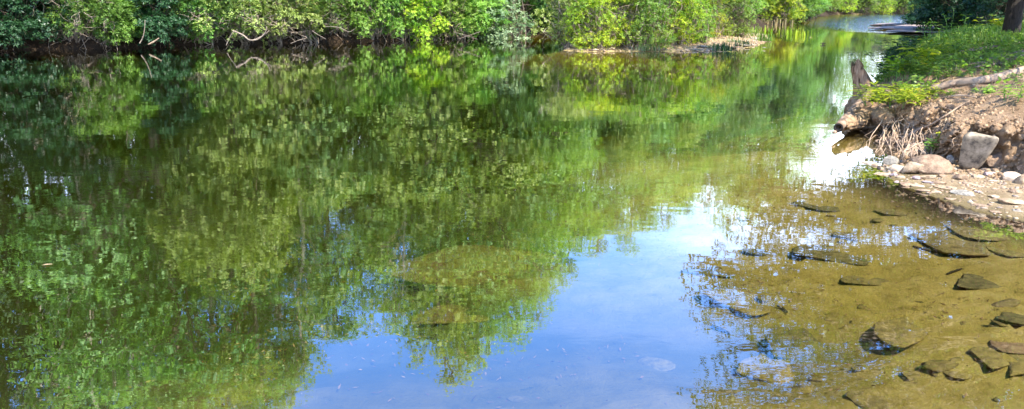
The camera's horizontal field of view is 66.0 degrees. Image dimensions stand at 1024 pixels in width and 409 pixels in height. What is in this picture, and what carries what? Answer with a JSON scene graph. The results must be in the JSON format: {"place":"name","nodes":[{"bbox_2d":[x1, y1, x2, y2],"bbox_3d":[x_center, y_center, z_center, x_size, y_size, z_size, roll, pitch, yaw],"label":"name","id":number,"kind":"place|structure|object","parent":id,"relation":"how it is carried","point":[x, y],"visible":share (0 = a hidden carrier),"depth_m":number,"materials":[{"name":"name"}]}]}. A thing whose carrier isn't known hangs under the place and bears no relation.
{"place":"outdoors","nodes":[
{"label":"outdoors","id":0,"kind":"place"},
{"bbox_2d":[0,0,1023,408],"bbox_3d":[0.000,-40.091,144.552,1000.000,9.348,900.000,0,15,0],"label":"ground","id":1,"kind":"structure","parent":0,"point":[88,326],"depth_m":7.17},
{"bbox_2d":[0,0,53,51],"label":"shrub","id":2,"kind":"object","parent":1,"relation":"on","point":[11,29],"visible":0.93,"depth_m":31.41,"materials":[{"name":"green plant"}]},
{"bbox_2d":[4,0,92,48],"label":"shrub","id":3,"kind":"object","parent":1,"relation":"on","point":[40,15],"visible":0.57,"depth_m":32.52,"materials":[{"name":"green plant"}]},
{"bbox_2d":[43,0,138,48],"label":"shrub","id":4,"kind":"object","parent":1,"relation":"on","point":[106,10],"visible":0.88,"depth_m":32.51,"materials":[{"name":"green plant"}]},
{"bbox_2d":[80,0,153,46],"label":"shrub","id":5,"kind":"object","parent":1,"relation":"on","point":[131,27],"visible":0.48,"depth_m":33.17,"materials":[{"name":"green plant"}]},
{"bbox_2d":[118,0,195,45],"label":"shrub","id":6,"kind":"object","parent":1,"relation":"on","point":[153,18],"visible":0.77,"depth_m":33.85,"materials":[{"name":"green plant"}]},
{"bbox_2d":[162,0,233,44],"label":"shrub","id":7,"kind":"object","parent":1,"relation":"on","point":[207,35],"visible":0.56,"depth_m":35.23,"materials":[{"name":"green plant"}]},
{"bbox_2d":[163,0,258,43],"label":"shrub","id":8,"kind":"object","parent":1,"relation":"on","point":[214,14],"visible":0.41,"depth_m":35.08,"materials":[{"name":"green plant"}]},
{"bbox_2d":[209,0,302,43],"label":"shrub","id":9,"kind":"object","parent":1,"relation":"on","point":[247,31],"visible":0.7,"depth_m":35.68,"materials":[{"name":"green plant"}]},
{"bbox_2d":[245,0,329,42],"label":"shrub","id":10,"kind":"object","parent":1,"relation":"on","point":[288,32],"visible":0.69,"depth_m":36.35,"materials":[{"name":"green plant"}]},
{"bbox_2d":[290,0,368,41],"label":"shrub","id":11,"kind":"object","parent":1,"relation":"on","point":[332,10],"visible":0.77,"depth_m":37.13,"materials":[{"name":"green plant"}]},
{"bbox_2d":[324,0,394,40],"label":"shrub","id":12,"kind":"object","parent":1,"relation":"on","point":[360,30],"visible":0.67,"depth_m":38.14,"materials":[{"name":"green plant"}]},
{"bbox_2d":[361,0,422,40],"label":"shrub","id":13,"kind":"object","parent":1,"relation":"on","point":[396,22],"visible":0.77,"depth_m":38.67,"materials":[{"name":"green plant"}]},
{"bbox_2d":[391,0,450,40],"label":"shrub","id":14,"kind":"object","parent":1,"relation":"on","point":[420,29],"visible":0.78,"depth_m":39.11,"materials":[{"name":"green plant"}]},
{"bbox_2d":[409,304,488,323],"bbox_3d":[-0.569,1.028,7.396,0.811,0.064,0.505,-2,15,-9],"label":"sunken rock","id":15,"kind":"object","parent":1,"relation":"on","point":[451,314],"visible":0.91,"depth_m":7.26,"materials":[{"name":"stone"}]},
{"bbox_2d":[419,0,486,39],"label":"shrub","id":16,"kind":"object","parent":1,"relation":"on","point":[448,7],"visible":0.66,"depth_m":40.23,"materials":[{"name":"green plant"}]},
{"bbox_2d":[389,245,561,288],"bbox_3d":[-0.295,0.697,8.522,1.923,0.117,1.363,5,16,19],"label":"sunken rock","id":17,"kind":"object","parent":1,"relation":"on","point":[460,266],"visible":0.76,"depth_m":8.46,"materials":[{"name":"stone"}]},
{"bbox_2d":[446,0,511,37],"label":"shrub","id":18,"kind":"object","parent":1,"relation":"on","point":[481,5],"visible":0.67,"depth_m":40.76,"materials":[{"name":"green plant"}]},
{"bbox_2d":[471,0,535,38],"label":"shrub","id":19,"kind":"object","parent":1,"relation":"on","point":[509,30],"visible":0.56,"depth_m":41.59,"materials":[{"name":"green plant"}]},
{"bbox_2d":[507,395,529,401],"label":"sunken rock","id":20,"kind":"object","parent":1,"relation":"on","point":[516,398],"visible":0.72,"depth_m":5.63,"materials":[{"name":"stone"}]},
{"bbox_2d":[499,0,552,25],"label":"shrub","id":21,"kind":"object","parent":1,"relation":"on","point":[528,5],"visible":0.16,"depth_m":46.68,"materials":[{"name":"green plant"}]},
{"bbox_2d":[510,0,564,29],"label":"shrub","id":22,"kind":"object","parent":1,"relation":"on","point":[532,11],"visible":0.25,"depth_m":47.31,"materials":[{"name":"green plant"}]},
{"bbox_2d":[530,0,595,44],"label":"shrub","id":23,"kind":"object","parent":1,"relation":"on","point":[550,6],"visible":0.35,"depth_m":33.86,"materials":[{"name":"green plant"}]},
{"bbox_2d":[129,216,1020,408],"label":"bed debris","id":24,"kind":"object","parent":1,"relation":"on","point":[542,312],"visible":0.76,"depth_m":6.84,"materials":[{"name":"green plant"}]},
{"bbox_2d":[546,0,610,48],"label":"bush","id":25,"kind":"object","parent":1,"relation":"on","point":[564,30],"visible":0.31,"depth_m":32.82,"materials":[{"name":"green plant"}]},
{"bbox_2d":[558,0,627,50],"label":"bush","id":26,"kind":"object","parent":1,"relation":"on","point":[601,38],"visible":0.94,"depth_m":31.80,"materials":[{"name":"green plant"}]},
{"bbox_2d":[590,0,659,48],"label":"bush","id":27,"kind":"object","parent":1,"relation":"on","point":[625,25],"visible":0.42,"depth_m":32.32,"materials":[{"name":"green plant"}]},
{"bbox_2d":[631,43,661,50],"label":"grass tuft","id":28,"kind":"object","parent":1,"relation":"on","point":[644,48],"visible":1,"depth_m":31.58,"materials":[{"name":"green plant"}]},
{"bbox_2d":[618,0,686,50],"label":"bush","id":29,"kind":"object","parent":1,"relation":"on","point":[656,26],"visible":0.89,"depth_m":31.82,"materials":[{"name":"green plant"}]},
{"bbox_2d":[637,356,675,371],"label":"sunken rock","id":30,"kind":"object","parent":1,"relation":"on","point":[661,364],"visible":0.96,"depth_m":6.12,"materials":[{"name":"stone"}]},
{"bbox_2d":[564,30,767,51],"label":"island gravel","id":31,"kind":"structure","parent":1,"relation":"on","point":[687,49],"depth_m":33.27,"materials":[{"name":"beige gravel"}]},
{"bbox_2d":[647,0,712,47],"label":"bush","id":32,"kind":"object","parent":1,"relation":"on","point":[684,32],"visible":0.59,"depth_m":32.63,"materials":[{"name":"green plant"}]},
{"bbox_2d":[659,0,721,42],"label":"bush","id":33,"kind":"object","parent":1,"relation":"on","point":[705,27],"visible":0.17,"depth_m":33.81,"materials":[{"name":"green plant"}]},
{"bbox_2d":[681,266,734,276],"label":"sunken rock","id":34,"kind":"object","parent":1,"relation":"on","point":[714,271],"visible":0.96,"depth_m":7.63,"materials":[{"name":"stone"}]},
{"bbox_2d":[694,0,734,38],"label":"bush","id":35,"kind":"object","parent":1,"relation":"on","point":[719,20],"visible":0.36,"depth_m":36.70,"materials":[{"name":"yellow plant"}]},
{"bbox_2d":[712,40,735,50],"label":"grass tuft","id":36,"kind":"object","parent":1,"relation":"on","point":[724,47],"visible":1,"depth_m":31.58,"materials":[{"name":"green plant"}]},
{"bbox_2d":[697,288,771,315],"bbox_3d":[2.048,0.864,6.974,0.614,0.066,0.664,-3,15,-10],"label":"sunken rock","id":37,"kind":"object","parent":1,"relation":"on","point":[743,300],"visible":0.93,"depth_m":6.95,"materials":[{"name":"stone"}]},
{"bbox_2d":[714,0,764,37],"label":"bush","id":38,"kind":"object","parent":1,"relation":"on","point":[736,24],"visible":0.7,"depth_m":38.70,"materials":[{"name":"green plant"}]},
{"bbox_2d":[728,0,768,21],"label":"shrub","id":39,"kind":"object","parent":1,"relation":"on","point":[757,4],"visible":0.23,"depth_m":56.04,"materials":[{"name":"green plant"}]},
{"bbox_2d":[742,248,768,254],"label":"sunken rock","id":40,"kind":"object","parent":1,"relation":"on","point":[759,251],"visible":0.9,"depth_m":7.99,"materials":[{"name":"stone"}]},
{"bbox_2d":[735,352,795,384],"bbox_3d":[1.991,1.236,6.003,0.425,0.063,0.557,11,19,37],"label":"sunken rock","id":41,"kind":"object","parent":1,"relation":"on","point":[768,367],"visible":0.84,"depth_m":5.91,"materials":[{"name":"stone"}]},
{"bbox_2d":[757,0,807,24],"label":"shrub","id":42,"kind":"object","parent":1,"relation":"on","point":[775,12],"visible":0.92,"depth_m":59.99,"materials":[{"name":"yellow plant"}]},
{"bbox_2d":[768,0,822,22],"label":"shrub","id":43,"kind":"object","parent":1,"relation":"on","point":[812,8],"visible":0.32,"depth_m":64.19,"materials":[{"name":"green plant"}]},
{"bbox_2d":[765,328,827,358],"bbox_3d":[2.224,1.110,6.293,0.472,0.068,0.510,-1,15,-2],"label":"sunken rock","id":44,"kind":"object","parent":1,"relation":"on","point":[789,344],"visible":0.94,"depth_m":6.20,"materials":[{"name":"stone"}]},
{"bbox_2d":[803,0,829,19],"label":"shrub","id":45,"kind":"object","parent":1,"relation":"on","point":[818,6],"visible":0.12,"depth_m":69.37,"materials":[{"name":"green plant"}]},
{"bbox_2d":[792,245,870,265],"bbox_3d":[3.110,0.487,7.666,0.739,0.042,0.544,5,16,18],"label":"sunken rock","id":46,"kind":"object","parent":1,"relation":"on","point":[818,252],"visible":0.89,"depth_m":7.60,"materials":[{"name":"stone"}]},
{"bbox_2d":[837,0,857,13],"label":"shrub","id":47,"kind":"object","parent":1,"relation":"on","point":[848,9],"visible":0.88,"depth_m":91.02,"materials":[{"name":"green plant"}]},
{"bbox_2d":[844,92,875,110],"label":"earth clod","id":48,"kind":"object","parent":1,"relation":"on","point":[850,102],"visible":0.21,"depth_m":15.22,"materials":[{"name":"soil"}]},
{"bbox_2d":[846,102,874,129],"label":"earth clod","id":49,"kind":"object","parent":1,"relation":"on","point":[860,118],"visible":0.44,"depth_m":12.94,"materials":[{"name":"soil"}]},
{"bbox_2d":[851,59,872,94],"bbox_3d":[7.094,-2.437,15.794,0.656,0.972,0.513,0,15,0],"label":"tree stump","id":50,"kind":"object","parent":1,"relation":"on","point":[860,75],"visible":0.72,"depth_m":15.66,"materials":[{"name":"brown wood"}]},
{"bbox_2d":[841,275,889,285],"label":"sunken rock","id":51,"kind":"object","parent":1,"relation":"on","point":[850,279],"visible":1,"depth_m":7.03,"materials":[{"name":"stone"}]},
{"bbox_2d":[834,84,899,131],"bbox_3d":[6.271,-1.664,13.500,0.779,0.467,3.245,9,18,32],"label":"hollow log","id":52,"kind":"object","parent":1,"relation":"on","point":[841,123],"visible":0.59,"depth_m":13.20,"materials":[{"name":"brown wood"}]},
{"bbox_2d":[845,391,889,408],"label":"sunken rock","id":53,"kind":"object","parent":1,"relation":"on","point":[859,399],"visible":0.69,"depth_m":5.11,"materials":[{"name":"stone"}]},
{"bbox_2d":[853,0,882,14],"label":"shrub","id":54,"kind":"object","parent":1,"relation":"on","point":[870,6],"visible":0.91,"depth_m":92.06,"materials":[{"name":"green plant"}]},
{"bbox_2d":[852,102,888,128],"bbox_3d":[6.279,-1.528,13.861,0.727,0.509,1.207,5,16,17],"label":"earth clod","id":55,"kind":"object","parent":1,"relation":"on","point":[873,107],"visible":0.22,"depth_m":13.65,"materials":[{"name":"soil"}]},
{"bbox_2d":[870,107,899,127],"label":"earth clod","id":56,"kind":"object","parent":1,"relation":"on","point":[888,114],"visible":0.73,"depth_m":12.95,"materials":[{"name":"soil"}]},
{"bbox_2d":[876,0,895,14],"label":"shrub","id":57,"kind":"object","parent":1,"relation":"on","point":[886,4],"visible":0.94,"depth_m":93.26,"materials":[{"name":"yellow plant"}]},
{"bbox_2d":[756,241,1019,401],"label":"bed flakes","id":58,"kind":"object","parent":1,"relation":"on","point":[935,367],"visible":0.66,"depth_m":5.63,"materials":[{"name":"stone"}]},
{"bbox_2d":[883,155,898,164],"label":"stone","id":59,"kind":"object","parent":1,"relation":"on","point":[889,160],"visible":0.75,"depth_m":10.51,"materials":[{"name":"grey stone"}]},
{"bbox_2d":[846,81,945,108],"bbox_3d":[6.350,-1.815,12.891,1.970,0.378,1.516,0,15,0],"label":"narrow leaf clump","id":60,"kind":"object","parent":1,"relation":"on","point":[911,94],"visible":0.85,"depth_m":12.70,"materials":[{"name":"green plant"}]},
{"bbox_2d":[846,45,945,72],"bbox_3d":[8.028,-3.052,16.480,1.707,0.563,1.691,12,19,39],"label":"overhanging weed","id":61,"kind":"object","parent":1,"relation":"on","point":[894,56],"visible":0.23,"depth_m":16.32,"materials":[{"name":"green plant"}]},
{"bbox_2d":[861,103,931,158],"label":"hanging roots","id":62,"kind":"object","parent":1,"relation":"attached to","point":[884,130],"visible":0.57,"depth_m":12.09,"materials":[{"name":"beige plant"}]},
{"bbox_2d":[876,37,919,78],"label":"bank weeds","id":63,"kind":"object","parent":1,"relation":"on","point":[896,46],"visible":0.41,"depth_m":17.56,"materials":[{"name":"green plant"}]},
{"bbox_2d":[873,317,927,347],"bbox_3d":[3.013,0.997,6.128,0.606,0.063,0.371,-11,18,-35],"label":"sunken rock","id":64,"kind":"object","parent":1,"relation":"on","point":[897,332],"visible":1,"depth_m":6.06,"materials":[{"name":"stone"}]},
{"bbox_2d":[873,52,929,76],"bbox_3d":[7.662,-2.755,15.436,1.056,0.498,0.587,0,15,0],"label":"broad leaf plant","id":65,"kind":"object","parent":1,"relation":"on","point":[892,62],"visible":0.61,"depth_m":15.43,"materials":[{"name":"green plant"}]},
{"bbox_2d":[891,0,913,14],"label":"shrub","id":66,"kind":"object","parent":1,"relation":"on","point":[899,5],"visible":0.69,"depth_m":94.23,"materials":[{"name":"green plant"}]},
{"bbox_2d":[872,82,937,97],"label":"leafy plant","id":67,"kind":"object","parent":1,"relation":"on","point":[877,92],"visible":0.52,"depth_m":12.91,"materials":[{"name":"green plant"}]},
{"bbox_2d":[868,25,949,29],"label":"rock ledge","id":68,"kind":"object","parent":1,"relation":"on","point":[900,27],"visible":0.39,"depth_m":49.84,"materials":[{"name":"stone"}]},
{"bbox_2d":[863,39,957,63],"bbox_3d":[8.969,-3.388,17.657,1.962,0.588,1.628,0,15,0],"label":"overhanging weed","id":69,"kind":"object","parent":1,"relation":"on","point":[890,45],"visible":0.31,"depth_m":17.92,"materials":[{"name":"green plant"}]},
{"bbox_2d":[901,371,920,381],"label":"sunken rock","id":70,"kind":"object","parent":1,"relation":"on","point":[909,376],"visible":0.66,"depth_m":5.46,"materials":[{"name":"stone"}]},
{"bbox_2d":[899,142,924,163],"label":"root tuft","id":71,"kind":"object","parent":1,"relation":"attached to","point":[916,147],"visible":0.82,"depth_m":10.48,"materials":[{"name":"beige plant"}]},
{"bbox_2d":[900,162,923,172],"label":"stone","id":72,"kind":"object","parent":1,"relation":"on","point":[911,167],"visible":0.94,"depth_m":9.91,"materials":[{"name":"beige stone"}]},
{"bbox_2d":[886,29,942,32],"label":"rock ledge","id":73,"kind":"object","parent":1,"relation":"on","point":[911,30],"visible":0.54,"depth_m":46.96,"materials":[{"name":"stone"}]},
{"bbox_2d":[896,40,944,71],"bbox_3d":[7.856,-2.852,15.138,0.827,0.659,0.904,-8,17,-28],"label":"broad leaf plant","id":74,"kind":"object","parent":1,"relation":"on","point":[923,51],"visible":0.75,"depth_m":15.02,"materials":[{"name":"green plant"}]},
{"bbox_2d":[900,0,946,24],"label":"shrub","id":75,"kind":"object","parent":1,"relation":"on","point":[906,16],"visible":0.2,"depth_m":52.47,"materials":[{"name":"green plant"}]},
{"bbox_2d":[892,55,955,82],"bbox_3d":[7.482,-2.442,14.148,1.107,0.450,1.136,-9,17,-30],"label":"leafy plant","id":76,"kind":"object","parent":1,"relation":"on","point":[923,70],"visible":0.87,"depth_m":14.15,"materials":[{"name":"green plant"}]},
{"bbox_2d":[911,154,954,173],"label":"boulder","id":77,"kind":"object","parent":1,"relation":"on","point":[934,164],"visible":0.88,"depth_m":9.84,"materials":[{"name":"brown stone"}]},
{"bbox_2d":[898,36,972,59],"bbox_3d":[9.180,-3.420,17.283,1.498,0.523,1.372,5,16,17],"label":"leafy plant","id":78,"kind":"object","parent":1,"relation":"on","point":[937,46],"visible":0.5,"depth_m":17.04,"materials":[{"name":"green plant"}]},
{"bbox_2d":[901,101,969,139],"bbox_3d":[6.314,-1.219,11.762,0.864,0.667,0.355,7,16,23],"label":"tree root","id":79,"kind":"object","parent":1,"relation":"on","point":[927,126],"visible":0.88,"depth_m":11.77,"materials":[{"name":"brown wood"}]},
{"bbox_2d":[917,8,960,42],"bbox_3d":[10.936,-4.502,20.203,0.733,1.056,0.996,-6,16,-20],"label":"tall weed","id":80,"kind":"object","parent":1,"relation":"on","point":[951,23],"visible":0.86,"depth_m":20.03,"materials":[{"name":"green plant"}]},
{"bbox_2d":[870,19,1023,102],"bbox_3d":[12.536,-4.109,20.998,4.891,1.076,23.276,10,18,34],"label":"ground cover","id":81,"kind":"object","parent":1,"relation":"on","point":[995,53],"visible":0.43,"depth_m":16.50,"materials":[{"name":"green plant"}]},
{"bbox_2d":[909,0,987,30],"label":"shrub","id":82,"kind":"object","parent":1,"relation":"on","point":[928,12],"visible":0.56,"depth_m":46.41,"materials":[{"name":"green plant"}]},
{"bbox_2d":[875,77,1023,179],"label":"soil crumbs","id":83,"kind":"object","parent":1,"relation":"on","point":[995,127],"visible":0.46,"depth_m":10.61,"materials":[{"name":"brown soil"}]},
{"bbox_2d":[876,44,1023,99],"bbox_3d":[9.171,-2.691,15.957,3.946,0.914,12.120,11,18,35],"label":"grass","id":84,"kind":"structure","parent":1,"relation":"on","point":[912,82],"depth_m":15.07,"materials":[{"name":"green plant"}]},
{"bbox_2d":[930,14,971,39],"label":"tall weed","id":85,"kind":"object","parent":1,"relation":"on","point":[964,27],"visible":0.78,"depth_m":20.77,"materials":[{"name":"green plant"}]},
{"bbox_2d":[882,135,1023,218],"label":"pebbles","id":86,"kind":"object","parent":1,"relation":"on","point":[970,201],"visible":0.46,"depth_m":9.11,"materials":[{"name":"beige stone"}]},
{"bbox_2d":[885,66,1023,196],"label":"leaf litter","id":87,"kind":"object","parent":1,"relation":"on","point":[971,114],"visible":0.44,"depth_m":10.48,"materials":[{"name":"brown plant"}]},
{"bbox_2d":[924,243,990,255],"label":"sunken rock","id":88,"kind":"object","parent":1,"relation":"on","point":[953,250],"visible":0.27,"depth_m":7.35,"materials":[{"name":"stone"}]},
{"bbox_2d":[943,370,972,378],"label":"sunken rock","id":89,"kind":"object","parent":1,"relation":"on","point":[957,375],"visible":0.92,"depth_m":5.35,"materials":[{"name":"stone"}]},
{"bbox_2d":[950,189,974,195],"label":"stone","id":90,"kind":"object","parent":1,"relation":"on","point":[963,192],"visible":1,"depth_m":8.88,"materials":[{"name":"grey stone"}]},
{"bbox_2d":[924,66,1023,97],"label":"tree root","id":91,"kind":"object","parent":1,"relation":"on","point":[991,78],"visible":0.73,"depth_m":12.57,"materials":[{"name":"brown wood"}]},
{"bbox_2d":[958,132,998,168],"bbox_3d":[5.884,-0.676,9.944,0.399,0.466,0.157,9,30,30],"label":"stone block","id":92,"kind":"object","parent":1,"relation":"on","point":[977,149],"depth_m":9.89,"materials":[{"name":"grey stone"}]},
{"bbox_2d":[957,274,1001,289],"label":"sunken rock","id":93,"kind":"object","parent":1,"relation":"on","point":[972,282],"visible":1,"depth_m":6.65,"materials":[{"name":"stone"}]},
{"bbox_2d":[960,0,1003,26],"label":"shrub","id":94,"kind":"object","parent":1,"relation":"on","point":[977,13],"visible":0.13,"depth_m":42.97,"materials":[{"name":"green plant"}]},
{"bbox_2d":[973,14,1003,26],"bbox_3d":[17.000,-6.303,27.564,1.323,0.712,1.122,0,15,0],"label":"sapling","id":95,"kind":"object","parent":1,"relation":"on","point":[1000,22],"visible":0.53,"depth_m":27.68,"materials":[{"name":"green plant"}]},
{"bbox_2d":[969,346,1009,368],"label":"sunken rock","id":96,"kind":"object","parent":1,"relation":"on","point":[990,358],"visible":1,"depth_m":5.46,"materials":[{"name":"stone"}]},
{"bbox_2d":[985,155,1001,166],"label":"stone","id":97,"kind":"object","parent":1,"relation":"on","point":[992,160],"visible":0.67,"depth_m":9.88,"materials":[{"name":"brown stone"}]},
{"bbox_2d":[968,50,1023,65],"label":"tree root","id":98,"kind":"object","parent":1,"relation":"on","point":[1015,57],"visible":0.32,"depth_m":16.35,"materials":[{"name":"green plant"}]},
{"bbox_2d":[976,0,1023,25],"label":"shrub","id":99,"kind":"object","parent":1,"relation":"on","point":[999,10],"visible":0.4,"depth_m":35.59,"materials":[{"name":"green plant"}]},
{"bbox_2d":[990,340,1023,353],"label":"sunken rock","id":100,"kind":"object","parent":1,"relation":"on","point":[1010,347],"visible":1,"depth_m":5.59,"materials":[{"name":"brown stone"}]},
{"bbox_2d":[994,83,1023,101],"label":"leafy plant","id":101,"kind":"object","parent":1,"relation":"on","point":[1010,89],"visible":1,"depth_m":10.41,"materials":[{"name":"green plant"}]},
{"bbox_2d":[997,312,1023,324],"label":"sunken rock","id":102,"kind":"object","parent":1,"relation":"on","point":[1011,317],"visible":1,"depth_m":5.95,"materials":[{"name":"stone"}]},
{"bbox_2d":[997,198,1023,204],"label":"stone","id":103,"kind":"object","parent":1,"relation":"on","point":[1010,201],"visible":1,"depth_m":8.43,"materials":[{"name":"beige stone"}]},
{"bbox_2d":[1003,171,1020,181],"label":"stone","id":104,"kind":"object","parent":1,"relation":"on","point":[1010,176],"visible":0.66,"depth_m":9.35,"materials":[{"name":"grey stone"}]},
{"bbox_2d":[1001,0,1023,39],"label":"tree","id":105,"kind":"object","parent":1,"relation":"on","point":[1013,17],"visible":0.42,"depth_m":23.46,"materials":[{"name":"brown plant"}]},
{"bbox_2d":[1006,353,1023,375],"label":"sunken rock","id":106,"kind":"object","parent":1,"relation":"on","point":[1016,368],"visible":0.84,"depth_m":5.33,"materials":[{"name":"stone"}]},
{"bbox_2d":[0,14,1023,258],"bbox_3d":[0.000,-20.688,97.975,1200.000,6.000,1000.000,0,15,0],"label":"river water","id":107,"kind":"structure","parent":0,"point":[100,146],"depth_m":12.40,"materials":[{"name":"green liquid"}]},
{"bbox_2d":[884,61,1023,123],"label":"dry grass","id":108,"kind":"structure","parent":0,"point":[976,83],"depth_m":13.06,"materials":[{"name":"plant"}]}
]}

